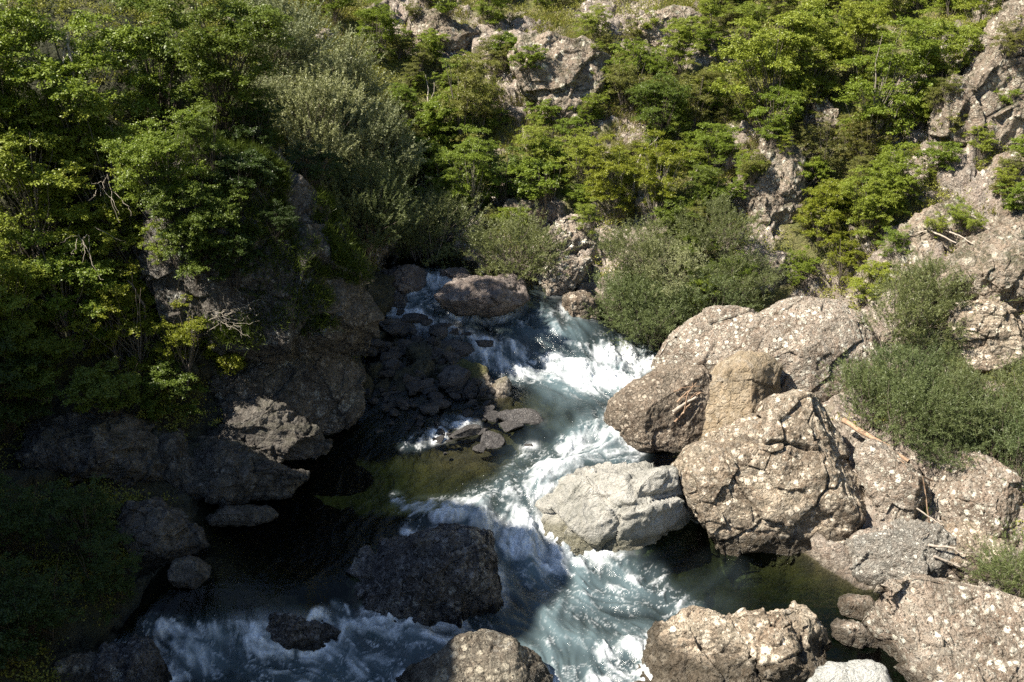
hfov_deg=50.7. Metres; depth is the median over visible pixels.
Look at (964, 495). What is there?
boulder
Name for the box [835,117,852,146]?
scrub tree
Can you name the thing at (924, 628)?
boulder
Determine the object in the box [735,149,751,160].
scrub tree
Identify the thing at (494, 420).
river stone
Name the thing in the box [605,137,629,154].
scrub tree
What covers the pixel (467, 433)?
river stone
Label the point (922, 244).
rock outcrop
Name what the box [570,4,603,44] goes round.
scrub tree
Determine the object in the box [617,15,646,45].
scrub tree
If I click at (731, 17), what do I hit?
scrub tree
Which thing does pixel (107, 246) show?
slender tree
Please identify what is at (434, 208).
willow shrub
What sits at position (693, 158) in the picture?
bush
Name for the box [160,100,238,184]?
scrub tree
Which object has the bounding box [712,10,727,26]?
scrub tree
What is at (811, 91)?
scrub tree
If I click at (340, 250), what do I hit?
crag grass
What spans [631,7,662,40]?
scrub tree
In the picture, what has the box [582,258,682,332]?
willow shrub
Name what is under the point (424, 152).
scrub tree
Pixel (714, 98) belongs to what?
scrub tree
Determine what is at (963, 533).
boulder
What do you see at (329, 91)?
willow tree
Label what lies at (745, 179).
scrub tree
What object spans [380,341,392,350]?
river stone
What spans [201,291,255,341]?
dead twigs
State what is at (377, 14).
broadleaf tree
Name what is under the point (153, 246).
scrub tree
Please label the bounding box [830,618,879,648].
boulder
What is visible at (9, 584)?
bush
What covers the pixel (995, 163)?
rock outcrop
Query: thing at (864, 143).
scrub tree
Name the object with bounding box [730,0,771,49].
slender tree
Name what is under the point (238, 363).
bush
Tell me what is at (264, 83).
willow tree
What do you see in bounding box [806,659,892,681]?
boulder
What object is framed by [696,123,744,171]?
scrub tree
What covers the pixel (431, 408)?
river stone
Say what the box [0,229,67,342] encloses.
broadleaf tree
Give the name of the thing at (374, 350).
river stone
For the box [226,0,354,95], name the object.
willow tree
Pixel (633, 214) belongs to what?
scrub tree
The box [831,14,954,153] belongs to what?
slender tree
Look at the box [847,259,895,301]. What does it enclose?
bush
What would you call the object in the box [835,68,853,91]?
scrub tree
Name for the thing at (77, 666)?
river rock
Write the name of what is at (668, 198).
scrub tree
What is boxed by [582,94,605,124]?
scrub tree
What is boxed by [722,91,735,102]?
scrub tree
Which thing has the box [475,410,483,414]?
river stone
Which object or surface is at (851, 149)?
scrub tree
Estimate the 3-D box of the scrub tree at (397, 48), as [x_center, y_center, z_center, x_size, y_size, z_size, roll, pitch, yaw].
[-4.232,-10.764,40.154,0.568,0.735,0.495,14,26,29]
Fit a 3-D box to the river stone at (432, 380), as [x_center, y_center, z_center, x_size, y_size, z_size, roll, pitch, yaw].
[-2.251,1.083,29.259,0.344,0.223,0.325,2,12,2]
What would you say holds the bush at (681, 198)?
on the hillside ground at (246, 582)
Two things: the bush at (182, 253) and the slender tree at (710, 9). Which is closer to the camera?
the bush at (182, 253)
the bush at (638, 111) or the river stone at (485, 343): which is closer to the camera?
the river stone at (485, 343)
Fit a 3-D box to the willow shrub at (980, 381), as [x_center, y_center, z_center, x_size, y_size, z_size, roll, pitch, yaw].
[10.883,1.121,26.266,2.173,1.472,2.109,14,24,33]
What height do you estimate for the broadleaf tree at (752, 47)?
4.389 m
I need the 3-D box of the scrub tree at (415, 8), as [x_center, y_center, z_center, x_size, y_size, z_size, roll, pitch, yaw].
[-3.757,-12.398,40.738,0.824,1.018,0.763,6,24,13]
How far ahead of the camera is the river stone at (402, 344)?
30.18 m
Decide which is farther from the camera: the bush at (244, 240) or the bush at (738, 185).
the bush at (738, 185)
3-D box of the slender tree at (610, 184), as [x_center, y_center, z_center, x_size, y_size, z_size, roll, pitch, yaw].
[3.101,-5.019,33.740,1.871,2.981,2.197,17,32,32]
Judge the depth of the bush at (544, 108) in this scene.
36.66 m
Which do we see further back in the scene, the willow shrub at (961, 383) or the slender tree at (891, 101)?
the slender tree at (891, 101)
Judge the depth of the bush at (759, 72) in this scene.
37.12 m
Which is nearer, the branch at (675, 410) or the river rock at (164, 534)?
the river rock at (164, 534)
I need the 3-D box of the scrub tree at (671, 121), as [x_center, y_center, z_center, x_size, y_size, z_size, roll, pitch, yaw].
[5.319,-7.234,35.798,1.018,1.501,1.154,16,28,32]
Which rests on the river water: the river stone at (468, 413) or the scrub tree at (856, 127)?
the river stone at (468, 413)
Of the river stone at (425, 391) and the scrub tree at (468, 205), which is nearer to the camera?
the river stone at (425, 391)
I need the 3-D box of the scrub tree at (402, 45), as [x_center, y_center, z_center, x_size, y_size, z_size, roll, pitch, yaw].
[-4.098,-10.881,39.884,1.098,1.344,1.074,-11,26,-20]
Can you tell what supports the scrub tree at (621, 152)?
on the hillside ground at (246, 582)
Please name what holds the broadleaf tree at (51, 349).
on the crag at (122, 447)
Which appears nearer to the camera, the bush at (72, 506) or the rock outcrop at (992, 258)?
the bush at (72, 506)
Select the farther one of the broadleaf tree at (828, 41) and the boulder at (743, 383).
the broadleaf tree at (828, 41)
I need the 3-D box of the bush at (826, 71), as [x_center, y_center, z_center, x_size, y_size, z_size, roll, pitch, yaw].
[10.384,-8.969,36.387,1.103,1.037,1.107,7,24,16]
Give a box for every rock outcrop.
[406,8,480,51]
[501,197,545,224]
[507,31,615,121]
[626,4,705,47]
[736,130,810,226]
[746,262,783,284]
[806,98,838,138]
[878,328,910,355]
[888,195,976,275]
[915,0,1023,153]
[931,187,1023,312]
[986,144,1023,183]
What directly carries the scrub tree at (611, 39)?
on the hillside ground at (246, 582)
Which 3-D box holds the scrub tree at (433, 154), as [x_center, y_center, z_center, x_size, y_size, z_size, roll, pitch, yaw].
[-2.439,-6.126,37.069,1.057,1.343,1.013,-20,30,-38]
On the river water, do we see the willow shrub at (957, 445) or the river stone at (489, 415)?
the river stone at (489, 415)
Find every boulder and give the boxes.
[345,523,503,627]
[395,629,553,681]
[535,461,697,555]
[536,252,592,296]
[537,214,597,261]
[562,290,600,321]
[603,362,710,457]
[634,605,763,681]
[651,296,880,401]
[671,389,866,568]
[698,350,782,440]
[726,600,831,681]
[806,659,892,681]
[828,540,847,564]
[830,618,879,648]
[837,593,874,619]
[845,518,956,595]
[853,438,931,521]
[861,572,1023,681]
[929,448,1023,546]
[940,521,1008,585]
[945,297,1023,376]
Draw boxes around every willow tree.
[225,62,298,130]
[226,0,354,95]
[253,58,378,187]
[279,24,398,133]
[315,147,422,264]
[326,90,432,192]
[339,145,429,240]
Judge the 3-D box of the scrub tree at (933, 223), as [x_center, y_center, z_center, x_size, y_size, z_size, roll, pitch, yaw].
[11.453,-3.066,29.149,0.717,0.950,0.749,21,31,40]
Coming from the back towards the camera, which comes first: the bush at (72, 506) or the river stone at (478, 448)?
the river stone at (478, 448)
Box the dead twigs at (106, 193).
[91,173,128,222]
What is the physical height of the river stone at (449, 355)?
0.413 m
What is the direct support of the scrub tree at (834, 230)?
on the hillside ground at (246, 582)
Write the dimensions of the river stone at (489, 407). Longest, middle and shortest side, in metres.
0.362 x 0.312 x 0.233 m
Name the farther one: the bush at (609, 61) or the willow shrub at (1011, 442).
the bush at (609, 61)
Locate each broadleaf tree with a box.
[0,0,69,173]
[0,3,165,194]
[0,101,92,275]
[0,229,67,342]
[0,305,88,418]
[0,323,60,446]
[1,228,132,358]
[11,100,178,265]
[94,0,234,155]
[97,106,216,244]
[132,162,252,290]
[140,0,296,136]
[308,0,361,23]
[353,0,404,63]
[470,0,512,24]
[623,71,695,154]
[698,0,724,11]
[707,9,829,133]
[758,0,806,24]
[761,0,866,107]
[836,165,912,243]
[865,141,928,213]
[879,0,915,26]
[897,5,987,92]
[947,0,1002,31]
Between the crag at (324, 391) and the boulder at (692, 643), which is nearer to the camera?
the boulder at (692, 643)
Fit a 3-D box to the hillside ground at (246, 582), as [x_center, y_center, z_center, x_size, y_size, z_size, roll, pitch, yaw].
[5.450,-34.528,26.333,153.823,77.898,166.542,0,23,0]
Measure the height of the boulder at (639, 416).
2.681 m
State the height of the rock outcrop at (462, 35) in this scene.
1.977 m
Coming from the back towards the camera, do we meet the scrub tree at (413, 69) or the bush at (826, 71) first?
the scrub tree at (413, 69)
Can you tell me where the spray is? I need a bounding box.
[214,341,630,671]
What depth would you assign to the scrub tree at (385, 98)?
37.42 m
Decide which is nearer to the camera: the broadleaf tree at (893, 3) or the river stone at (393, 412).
the river stone at (393, 412)
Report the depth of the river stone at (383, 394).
28.74 m
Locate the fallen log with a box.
[841,418,909,463]
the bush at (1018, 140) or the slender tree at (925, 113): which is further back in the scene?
the slender tree at (925, 113)
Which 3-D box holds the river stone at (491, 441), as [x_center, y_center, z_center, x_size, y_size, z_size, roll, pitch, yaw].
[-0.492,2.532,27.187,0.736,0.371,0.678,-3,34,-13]
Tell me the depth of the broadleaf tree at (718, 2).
40.21 m
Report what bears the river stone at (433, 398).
on the river stone at (444, 404)
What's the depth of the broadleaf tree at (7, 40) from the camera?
24.77 m
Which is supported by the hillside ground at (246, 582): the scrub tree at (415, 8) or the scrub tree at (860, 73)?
the scrub tree at (860, 73)
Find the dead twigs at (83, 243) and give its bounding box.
[64,227,125,279]
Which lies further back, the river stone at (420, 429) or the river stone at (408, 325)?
the river stone at (408, 325)
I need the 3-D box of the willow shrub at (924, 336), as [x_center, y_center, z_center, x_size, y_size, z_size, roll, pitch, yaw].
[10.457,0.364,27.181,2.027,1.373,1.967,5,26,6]
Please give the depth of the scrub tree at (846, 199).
32.17 m
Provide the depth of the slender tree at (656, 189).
32.94 m
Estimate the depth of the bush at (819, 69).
35.72 m
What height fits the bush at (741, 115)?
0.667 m
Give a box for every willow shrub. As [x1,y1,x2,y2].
[375,209,447,259]
[376,177,497,273]
[443,198,582,280]
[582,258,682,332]
[586,268,689,341]
[587,214,698,286]
[590,270,699,354]
[611,228,716,301]
[655,258,768,321]
[664,191,777,259]
[695,243,795,305]
[814,343,925,430]
[844,332,962,412]
[845,360,990,450]
[852,250,1021,362]
[886,251,976,315]
[888,355,1022,443]
[891,325,968,369]
[905,409,1008,471]
[920,353,1006,405]
[946,367,1023,464]
[958,517,1023,597]
[971,403,1023,491]
[981,349,1023,426]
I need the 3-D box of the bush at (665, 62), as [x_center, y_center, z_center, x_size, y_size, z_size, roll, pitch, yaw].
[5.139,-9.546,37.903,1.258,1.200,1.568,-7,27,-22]
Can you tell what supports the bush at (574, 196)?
on the hillside ground at (246, 582)
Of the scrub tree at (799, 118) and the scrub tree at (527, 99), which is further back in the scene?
the scrub tree at (527, 99)
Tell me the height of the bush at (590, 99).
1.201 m
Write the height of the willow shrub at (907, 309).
2.799 m
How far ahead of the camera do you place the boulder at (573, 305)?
31.42 m
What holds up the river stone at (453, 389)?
on the hillside ground at (246, 582)
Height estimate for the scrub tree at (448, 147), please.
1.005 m
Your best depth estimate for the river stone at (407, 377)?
29.09 m
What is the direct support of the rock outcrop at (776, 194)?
on the hillside ground at (246, 582)
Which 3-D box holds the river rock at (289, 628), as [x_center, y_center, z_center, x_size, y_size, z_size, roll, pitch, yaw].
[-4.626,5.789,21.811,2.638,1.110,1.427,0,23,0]
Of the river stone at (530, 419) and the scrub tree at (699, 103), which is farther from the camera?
the scrub tree at (699, 103)
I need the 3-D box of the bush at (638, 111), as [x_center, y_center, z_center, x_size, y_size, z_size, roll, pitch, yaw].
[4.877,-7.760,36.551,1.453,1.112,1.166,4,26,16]
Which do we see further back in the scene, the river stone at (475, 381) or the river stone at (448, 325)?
the river stone at (448, 325)
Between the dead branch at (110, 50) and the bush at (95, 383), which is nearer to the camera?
the bush at (95, 383)
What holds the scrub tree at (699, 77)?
on the hillside ground at (246, 582)
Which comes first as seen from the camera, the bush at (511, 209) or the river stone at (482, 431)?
the river stone at (482, 431)
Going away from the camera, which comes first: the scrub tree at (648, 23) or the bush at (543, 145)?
the bush at (543, 145)
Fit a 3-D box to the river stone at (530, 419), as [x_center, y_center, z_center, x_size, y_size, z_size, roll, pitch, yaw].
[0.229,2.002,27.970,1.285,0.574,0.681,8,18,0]
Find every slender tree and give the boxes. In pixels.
[74,190,152,313]
[387,82,422,129]
[436,123,505,215]
[583,133,638,224]
[628,128,695,221]
[656,15,705,82]
[693,0,735,42]
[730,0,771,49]
[790,177,860,254]
[827,0,901,94]
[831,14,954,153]
[905,69,941,129]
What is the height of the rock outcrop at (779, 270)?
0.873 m
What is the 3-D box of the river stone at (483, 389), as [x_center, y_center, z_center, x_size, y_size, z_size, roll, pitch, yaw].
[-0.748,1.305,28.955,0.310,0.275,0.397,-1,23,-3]
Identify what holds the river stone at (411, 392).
on the hillside ground at (246, 582)
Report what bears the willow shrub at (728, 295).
on the hillside ground at (246, 582)
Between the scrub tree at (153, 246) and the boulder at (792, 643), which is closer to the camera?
the boulder at (792, 643)
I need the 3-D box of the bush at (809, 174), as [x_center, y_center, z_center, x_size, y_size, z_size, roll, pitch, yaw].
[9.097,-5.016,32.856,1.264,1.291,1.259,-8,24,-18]
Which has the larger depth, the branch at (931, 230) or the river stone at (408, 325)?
the river stone at (408, 325)
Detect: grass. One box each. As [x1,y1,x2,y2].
[89,0,1012,386]
[113,4,993,539]
[166,113,376,369]
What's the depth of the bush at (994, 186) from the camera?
29.60 m
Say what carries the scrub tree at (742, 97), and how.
on the hillside ground at (246, 582)
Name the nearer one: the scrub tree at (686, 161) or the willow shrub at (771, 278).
the willow shrub at (771, 278)
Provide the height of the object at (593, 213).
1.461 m
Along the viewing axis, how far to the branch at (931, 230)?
28.96 m
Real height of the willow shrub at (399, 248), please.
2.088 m
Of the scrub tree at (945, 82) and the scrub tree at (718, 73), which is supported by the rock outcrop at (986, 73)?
the scrub tree at (945, 82)
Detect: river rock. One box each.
[50,651,96,681]
[90,633,172,681]
[115,496,210,568]
[167,555,215,597]
[227,603,340,651]
[382,264,426,294]
[392,290,407,309]
[434,273,529,317]
[440,267,471,278]
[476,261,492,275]
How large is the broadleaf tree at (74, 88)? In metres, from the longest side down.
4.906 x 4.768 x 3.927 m
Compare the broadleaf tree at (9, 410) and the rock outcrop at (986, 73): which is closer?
the broadleaf tree at (9, 410)
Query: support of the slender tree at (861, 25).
on the hillside ground at (246, 582)
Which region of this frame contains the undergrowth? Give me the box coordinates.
[0,0,1023,681]
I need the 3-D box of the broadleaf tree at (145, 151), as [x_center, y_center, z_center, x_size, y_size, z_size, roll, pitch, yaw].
[-7.812,-3.628,24.287,2.228,3.168,2.706,13,26,28]
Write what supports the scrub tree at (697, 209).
on the hillside ground at (246, 582)
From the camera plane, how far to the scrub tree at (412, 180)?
36.41 m
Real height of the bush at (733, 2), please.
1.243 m
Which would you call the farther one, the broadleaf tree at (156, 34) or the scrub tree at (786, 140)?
the scrub tree at (786, 140)
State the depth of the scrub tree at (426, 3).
42.21 m
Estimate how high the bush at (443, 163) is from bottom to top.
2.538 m
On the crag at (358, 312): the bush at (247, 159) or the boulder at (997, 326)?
the bush at (247, 159)
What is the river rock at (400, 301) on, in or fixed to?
on the hillside ground at (246, 582)
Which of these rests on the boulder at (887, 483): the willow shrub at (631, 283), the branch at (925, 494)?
the branch at (925, 494)
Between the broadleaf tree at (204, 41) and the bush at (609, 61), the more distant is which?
the bush at (609, 61)
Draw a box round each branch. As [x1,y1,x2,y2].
[62,31,86,78]
[98,41,135,66]
[671,396,695,413]
[904,471,932,521]
[906,225,974,244]
[916,508,942,537]
[928,543,979,555]
[933,555,959,567]
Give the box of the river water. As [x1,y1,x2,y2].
[127,272,907,681]
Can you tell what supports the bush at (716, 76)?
on the hillside ground at (246, 582)
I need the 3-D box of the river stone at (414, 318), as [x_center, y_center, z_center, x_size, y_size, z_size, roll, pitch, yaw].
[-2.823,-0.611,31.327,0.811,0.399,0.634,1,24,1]
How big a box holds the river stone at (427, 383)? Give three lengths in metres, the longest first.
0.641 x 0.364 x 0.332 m
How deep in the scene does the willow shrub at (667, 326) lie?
30.50 m
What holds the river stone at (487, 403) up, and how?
on the river water
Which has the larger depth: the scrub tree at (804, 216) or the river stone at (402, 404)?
the scrub tree at (804, 216)
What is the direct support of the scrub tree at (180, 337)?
on the hillside ground at (246, 582)
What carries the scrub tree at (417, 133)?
on the hillside ground at (246, 582)
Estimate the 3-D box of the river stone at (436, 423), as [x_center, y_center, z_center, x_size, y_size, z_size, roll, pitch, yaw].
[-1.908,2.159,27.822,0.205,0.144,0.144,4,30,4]
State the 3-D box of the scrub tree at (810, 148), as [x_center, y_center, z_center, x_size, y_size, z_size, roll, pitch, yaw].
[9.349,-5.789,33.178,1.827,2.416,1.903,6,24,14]
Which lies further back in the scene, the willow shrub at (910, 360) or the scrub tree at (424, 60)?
the scrub tree at (424, 60)
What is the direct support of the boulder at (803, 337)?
on the hillside ground at (246, 582)
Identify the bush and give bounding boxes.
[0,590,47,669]
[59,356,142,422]
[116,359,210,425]
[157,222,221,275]
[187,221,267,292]
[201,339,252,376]
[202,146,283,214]
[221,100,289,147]
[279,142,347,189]
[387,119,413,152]
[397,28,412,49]
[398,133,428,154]
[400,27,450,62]
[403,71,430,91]
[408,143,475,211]
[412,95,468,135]
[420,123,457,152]
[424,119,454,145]
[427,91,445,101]
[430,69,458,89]
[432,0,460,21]
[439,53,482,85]
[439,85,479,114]
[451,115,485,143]
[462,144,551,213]
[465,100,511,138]
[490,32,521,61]
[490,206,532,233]
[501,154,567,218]
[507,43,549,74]
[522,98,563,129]
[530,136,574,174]
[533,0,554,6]
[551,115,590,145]
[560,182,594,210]
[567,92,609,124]
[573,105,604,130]
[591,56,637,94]
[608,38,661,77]
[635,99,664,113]
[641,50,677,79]
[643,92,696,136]
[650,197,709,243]
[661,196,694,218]
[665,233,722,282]
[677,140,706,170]
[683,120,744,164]
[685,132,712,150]
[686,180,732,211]
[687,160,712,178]
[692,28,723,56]
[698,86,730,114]
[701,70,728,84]
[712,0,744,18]
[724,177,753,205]
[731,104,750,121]
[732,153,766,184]
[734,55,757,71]
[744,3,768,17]
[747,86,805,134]
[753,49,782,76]
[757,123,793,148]
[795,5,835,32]
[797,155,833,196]
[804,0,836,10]
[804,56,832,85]
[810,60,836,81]
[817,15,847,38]
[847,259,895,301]
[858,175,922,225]
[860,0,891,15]
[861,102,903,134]
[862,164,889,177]
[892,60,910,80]
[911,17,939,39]
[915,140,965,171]
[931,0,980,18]
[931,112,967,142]
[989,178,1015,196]
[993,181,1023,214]
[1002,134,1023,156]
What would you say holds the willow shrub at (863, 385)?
on the hillside ground at (246, 582)
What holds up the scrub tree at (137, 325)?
on the hillside ground at (246, 582)
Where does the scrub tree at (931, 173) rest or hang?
on the hillside ground at (246, 582)
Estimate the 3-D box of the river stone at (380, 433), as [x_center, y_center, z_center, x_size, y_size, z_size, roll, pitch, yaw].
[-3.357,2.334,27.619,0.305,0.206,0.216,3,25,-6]
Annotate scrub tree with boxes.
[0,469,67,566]
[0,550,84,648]
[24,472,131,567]
[54,256,173,379]
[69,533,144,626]
[134,195,188,289]
[143,293,215,388]
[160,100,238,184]
[231,85,285,137]
[258,199,300,245]
[370,84,397,110]
[387,28,414,59]
[391,41,402,57]
[400,57,425,91]
[401,0,421,23]
[405,157,424,185]
[406,124,427,137]
[407,43,435,73]
[413,110,433,137]
[415,136,431,167]
[421,34,445,66]
[424,0,432,7]
[424,214,444,244]
[426,148,454,173]
[434,50,508,152]
[434,57,445,73]
[438,136,457,150]
[458,49,479,68]
[461,197,473,213]
[475,27,515,79]
[476,184,492,208]
[479,207,498,230]
[480,196,493,208]
[481,79,500,100]
[489,207,508,227]
[511,114,563,169]
[523,95,536,119]
[533,126,552,137]
[542,110,558,125]
[552,123,606,185]
[557,0,569,7]
[569,126,590,150]
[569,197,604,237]
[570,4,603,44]
[575,144,600,174]
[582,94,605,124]
[590,1,613,38]
[590,38,605,58]
[596,78,613,108]
[598,29,619,53]
[599,52,652,119]
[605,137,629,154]
[611,150,635,185]
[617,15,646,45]
[621,204,640,221]
[627,135,643,161]
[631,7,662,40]
[633,37,652,61]
[640,124,657,150]
[640,156,658,176]
[649,184,678,208]
[662,68,682,86]
[663,105,684,137]
[665,110,693,143]
[672,133,694,150]
[674,58,731,130]
[677,149,694,171]
[678,155,734,217]
[683,199,711,238]
[684,267,721,311]
[689,138,716,164]
[690,83,707,110]
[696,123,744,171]
[700,61,725,86]
[705,82,722,111]
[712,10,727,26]
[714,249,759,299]
[715,106,732,124]
[722,1,738,25]
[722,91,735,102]
[733,92,751,104]
[733,149,768,188]
[735,74,760,96]
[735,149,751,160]
[740,149,771,191]
[743,82,763,119]
[770,0,800,29]
[771,119,784,134]
[776,130,795,155]
[780,244,824,291]
[783,103,806,131]
[788,122,803,142]
[790,201,820,237]
[793,112,845,187]
[798,81,826,121]
[815,228,865,289]
[824,207,852,243]
[825,0,840,9]
[825,187,853,209]
[830,204,850,228]
[832,0,846,15]
[832,98,901,165]
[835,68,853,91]
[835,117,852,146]
[836,0,854,28]
[836,114,852,140]
[839,118,865,146]
[843,112,875,146]
[844,133,870,157]
[846,147,877,190]
[847,62,884,98]
[853,74,888,106]
[872,224,912,265]
[875,133,898,156]
[879,71,897,91]
[905,0,928,16]
[920,84,944,117]
[920,164,936,186]
[924,211,951,239]
[934,69,966,102]
[943,196,979,235]
[962,121,999,170]
[966,212,988,234]
[989,14,1023,65]
[991,160,1023,200]
[993,76,1022,103]
[997,149,1023,179]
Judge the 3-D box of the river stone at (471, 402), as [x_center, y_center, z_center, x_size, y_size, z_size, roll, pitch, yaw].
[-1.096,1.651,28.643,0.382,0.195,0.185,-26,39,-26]
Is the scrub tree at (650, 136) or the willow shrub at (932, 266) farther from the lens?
the scrub tree at (650, 136)
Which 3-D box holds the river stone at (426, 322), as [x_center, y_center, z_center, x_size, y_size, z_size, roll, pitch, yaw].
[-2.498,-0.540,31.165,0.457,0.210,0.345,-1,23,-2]
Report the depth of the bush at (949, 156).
30.73 m
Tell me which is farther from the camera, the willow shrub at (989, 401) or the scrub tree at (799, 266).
the scrub tree at (799, 266)
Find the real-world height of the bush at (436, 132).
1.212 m
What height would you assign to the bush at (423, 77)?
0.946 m
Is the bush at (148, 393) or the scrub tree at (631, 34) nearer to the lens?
the bush at (148, 393)
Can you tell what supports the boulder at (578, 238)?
on the hillside ground at (246, 582)
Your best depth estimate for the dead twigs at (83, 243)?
24.39 m
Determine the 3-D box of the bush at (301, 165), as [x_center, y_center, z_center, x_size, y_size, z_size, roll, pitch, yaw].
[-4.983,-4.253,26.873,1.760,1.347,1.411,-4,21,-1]
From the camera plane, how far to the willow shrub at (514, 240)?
32.16 m
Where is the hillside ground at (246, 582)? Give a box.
[0,0,1023,681]
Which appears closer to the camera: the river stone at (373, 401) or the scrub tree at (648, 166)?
the river stone at (373, 401)
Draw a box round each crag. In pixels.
[13,409,167,486]
[133,122,384,364]
[158,428,202,499]
[179,435,309,507]
[205,504,278,527]
[207,392,332,463]
[208,350,365,437]
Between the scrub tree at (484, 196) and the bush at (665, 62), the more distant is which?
the bush at (665, 62)
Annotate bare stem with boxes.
[127,280,148,348]
[425,75,434,101]
[631,137,657,206]
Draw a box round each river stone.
[365,388,370,394]
[367,346,377,356]
[367,397,379,404]
[370,338,384,348]
[375,429,386,436]
[378,318,415,329]
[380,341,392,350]
[380,351,403,360]
[381,358,404,370]
[381,392,389,396]
[381,403,390,412]
[382,325,403,335]
[383,319,389,324]
[389,408,397,415]
[395,399,409,409]
[396,309,404,315]
[397,339,411,351]
[398,328,409,335]
[402,313,427,325]
[403,373,415,382]
[404,425,410,430]
[405,380,420,392]
[408,328,417,335]
[408,389,416,395]
[412,379,433,391]
[414,414,424,421]
[417,427,423,432]
[418,405,438,416]
[419,318,432,325]
[422,386,436,394]
[423,378,434,383]
[427,392,443,398]
[428,323,451,331]
[429,326,447,340]
[429,396,435,402]
[431,398,450,412]
[434,421,441,426]
[435,428,444,434]
[435,435,443,445]
[438,365,470,389]
[441,339,474,356]
[442,351,460,360]
[443,440,456,446]
[444,328,458,339]
[445,380,467,392]
[447,424,480,442]
[449,392,460,399]
[459,332,472,342]
[461,409,473,418]
[464,379,478,393]
[464,399,477,406]
[465,391,477,399]
[471,378,482,384]
[472,444,485,453]
[475,340,493,347]
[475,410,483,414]
[478,387,489,394]
[478,428,487,436]
[480,430,505,451]
[483,400,490,405]
[483,410,497,420]
[484,405,494,411]
[487,387,495,394]
[488,417,499,423]
[496,408,542,429]
[498,420,523,432]
[524,444,533,450]
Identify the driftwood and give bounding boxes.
[674,383,702,422]
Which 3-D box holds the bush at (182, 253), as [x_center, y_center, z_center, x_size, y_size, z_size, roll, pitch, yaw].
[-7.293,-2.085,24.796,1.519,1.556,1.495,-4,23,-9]
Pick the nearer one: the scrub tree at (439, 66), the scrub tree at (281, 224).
the scrub tree at (281, 224)
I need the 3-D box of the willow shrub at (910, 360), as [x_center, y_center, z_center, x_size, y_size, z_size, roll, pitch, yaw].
[9.513,0.850,26.402,2.615,2.043,2.902,-2,23,-5]
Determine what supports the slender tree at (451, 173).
on the hillside ground at (246, 582)
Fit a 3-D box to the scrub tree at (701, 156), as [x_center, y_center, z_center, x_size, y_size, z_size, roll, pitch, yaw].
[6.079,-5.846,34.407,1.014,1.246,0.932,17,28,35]
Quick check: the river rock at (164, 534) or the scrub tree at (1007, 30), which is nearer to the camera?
the river rock at (164, 534)
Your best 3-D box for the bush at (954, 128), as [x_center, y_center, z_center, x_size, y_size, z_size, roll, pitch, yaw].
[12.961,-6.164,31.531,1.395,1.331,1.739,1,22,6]
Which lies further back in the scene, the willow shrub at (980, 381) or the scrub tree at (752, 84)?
the scrub tree at (752, 84)
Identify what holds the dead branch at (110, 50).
attached to the broadleaf tree at (74, 88)
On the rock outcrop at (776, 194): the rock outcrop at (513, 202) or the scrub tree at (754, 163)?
the scrub tree at (754, 163)
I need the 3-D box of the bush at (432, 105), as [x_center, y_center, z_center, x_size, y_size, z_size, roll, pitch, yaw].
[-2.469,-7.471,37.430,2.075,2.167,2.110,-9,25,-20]
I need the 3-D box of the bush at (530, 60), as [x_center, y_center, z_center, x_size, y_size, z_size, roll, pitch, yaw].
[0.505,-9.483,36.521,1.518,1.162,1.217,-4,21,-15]
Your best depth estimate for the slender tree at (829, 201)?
31.73 m
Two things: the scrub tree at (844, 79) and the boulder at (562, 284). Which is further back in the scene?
the scrub tree at (844, 79)
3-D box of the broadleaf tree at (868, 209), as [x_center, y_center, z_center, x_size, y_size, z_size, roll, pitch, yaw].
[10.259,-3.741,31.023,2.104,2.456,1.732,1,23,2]
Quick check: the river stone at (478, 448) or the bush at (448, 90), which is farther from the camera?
the bush at (448, 90)
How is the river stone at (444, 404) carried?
on the river water
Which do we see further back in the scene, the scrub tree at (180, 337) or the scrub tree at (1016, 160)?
the scrub tree at (1016, 160)
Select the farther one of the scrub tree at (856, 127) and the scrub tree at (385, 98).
the scrub tree at (385, 98)
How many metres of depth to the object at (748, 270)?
31.14 m
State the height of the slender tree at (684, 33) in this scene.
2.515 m
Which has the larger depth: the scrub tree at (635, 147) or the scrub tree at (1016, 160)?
the scrub tree at (635, 147)
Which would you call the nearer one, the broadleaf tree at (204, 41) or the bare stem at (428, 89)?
the broadleaf tree at (204, 41)
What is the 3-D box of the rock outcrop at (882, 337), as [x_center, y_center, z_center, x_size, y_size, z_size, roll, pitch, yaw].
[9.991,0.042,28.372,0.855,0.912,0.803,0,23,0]
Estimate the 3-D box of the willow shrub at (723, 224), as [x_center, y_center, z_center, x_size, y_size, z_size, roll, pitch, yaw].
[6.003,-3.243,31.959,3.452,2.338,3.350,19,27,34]
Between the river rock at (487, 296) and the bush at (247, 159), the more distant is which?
the river rock at (487, 296)
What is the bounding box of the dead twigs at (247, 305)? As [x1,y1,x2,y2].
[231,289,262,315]
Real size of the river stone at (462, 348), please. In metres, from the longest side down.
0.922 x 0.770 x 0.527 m
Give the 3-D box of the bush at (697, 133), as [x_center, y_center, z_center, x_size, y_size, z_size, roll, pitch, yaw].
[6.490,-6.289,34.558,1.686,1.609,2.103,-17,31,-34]
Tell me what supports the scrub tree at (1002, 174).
on the hillside ground at (246, 582)
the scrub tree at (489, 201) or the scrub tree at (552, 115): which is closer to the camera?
the scrub tree at (489, 201)
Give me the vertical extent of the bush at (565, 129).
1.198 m
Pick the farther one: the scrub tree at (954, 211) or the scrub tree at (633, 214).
the scrub tree at (633, 214)
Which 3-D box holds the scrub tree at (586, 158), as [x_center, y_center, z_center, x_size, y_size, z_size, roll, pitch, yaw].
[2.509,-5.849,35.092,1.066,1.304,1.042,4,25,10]
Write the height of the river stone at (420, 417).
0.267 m

